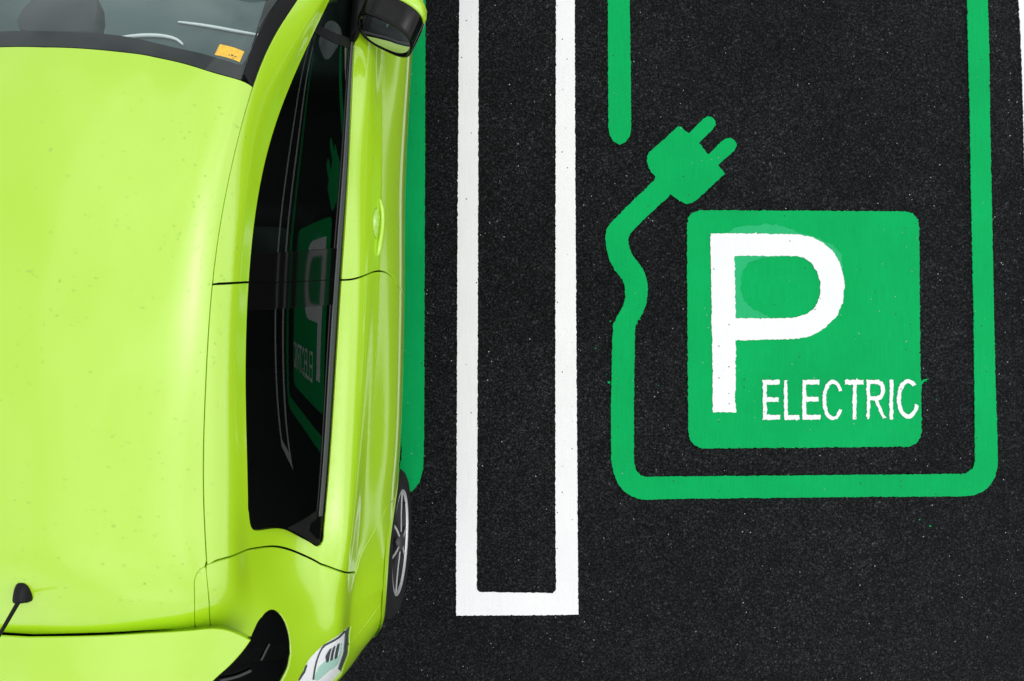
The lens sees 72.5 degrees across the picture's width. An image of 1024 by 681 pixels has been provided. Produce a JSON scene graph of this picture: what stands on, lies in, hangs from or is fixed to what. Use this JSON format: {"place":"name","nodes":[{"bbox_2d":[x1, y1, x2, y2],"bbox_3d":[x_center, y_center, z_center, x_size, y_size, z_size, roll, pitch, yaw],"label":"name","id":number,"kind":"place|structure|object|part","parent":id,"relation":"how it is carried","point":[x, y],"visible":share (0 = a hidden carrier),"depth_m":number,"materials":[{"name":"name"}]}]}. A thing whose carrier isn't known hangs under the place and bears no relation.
{"place":"outdoors","nodes":[
{"label":"outdoors","id":0,"kind":"place"},
{"bbox_2d":[339,0,1023,680],"bbox_3d":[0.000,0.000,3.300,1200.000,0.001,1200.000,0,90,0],"label":"ground","id":1,"kind":"structure","parent":0,"point":[791,98],"depth_m":3.30,"materials":[{"name":"black asphalt"}]},
{"bbox_2d":[0,0,426,680],"bbox_3d":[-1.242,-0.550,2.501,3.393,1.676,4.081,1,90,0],"label":"hatchback car","id":2,"kind":"object","parent":1,"relation":"on","point":[202,274],"visible":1,"depth_m":1.88,"materials":[{"name":"paint"}]},
{"bbox_3d":[-1.275,1.063,2.136,1.123,0.443,0.555,1,90,0],"label":"rear window","id":3,"kind":"part","parent":2,"relation":"part of","materials":[{"name":"black glass"}]},
{"bbox_3d":[-0.673,0.266,2.135,0.172,0.373,0.797,1,90,0],"label":"side window","id":4,"kind":"part","parent":2,"relation":"part of","materials":[{"name":"black glass"}]},
{"bbox_3d":[-0.617,-0.711,2.153,0.160,0.405,0.974,4,90,0],"label":"side window","id":5,"kind":"part","parent":2,"relation":"part of","materials":[{"name":"black glass"}]},
{"bbox_3d":[-0.635,0.279,2.403,0.403,1.106,1.054,1,90,0],"label":"rear door","id":6,"kind":"part","parent":2,"relation":"part of","materials":[{"name":"paint"}]},
{"bbox_3d":[-0.594,-0.775,2.403,0.384,1.105,1.256,1,90,0],"label":"front door","id":7,"kind":"part","parent":2,"relation":"part of","materials":[{"name":"paint"}]},
{"bbox_2d":[399,0,425,491],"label":"cable marking","id":8,"kind":"object","parent":1,"relation":"on","point":[412,437],"visible":0.2,"depth_m":3.30,"materials":[{"name":"green paint"}]},
{"bbox_2d":[456,0,578,615],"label":"parking line","id":9,"kind":"object","parent":1,"relation":"on","point":[561,599],"visible":1,"depth_m":3.30,"materials":[{"name":"white paint"}]},
{"bbox_2d":[607,0,630,144],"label":"cable marking","id":10,"kind":"object","parent":1,"relation":"on","point":[619,84],"visible":1,"depth_m":3.30,"materials":[{"name":"green paint"}]},
{"bbox_2d":[605,0,997,499],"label":"cable marking","id":11,"kind":"object","parent":1,"relation":"on","point":[676,172],"visible":1,"depth_m":3.30,"materials":[{"name":"green paint"}]},
{"bbox_2d":[687,210,927,448],"bbox_3d":[1.396,-0.053,3.296,1.144,0.007,1.127,0,90,0],"label":"parking symbol","id":12,"kind":"object","parent":1,"relation":"on","point":[755,295],"visible":1,"depth_m":3.30,"materials":[{"name":"green paint"}]},
{"bbox_2d":[1018,0,1023,142],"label":"parking line","id":13,"kind":"object","parent":1,"relation":"on","point":[1021,9],"visible":1,"depth_m":3.30,"materials":[{"name":"white paint"}]}
]}

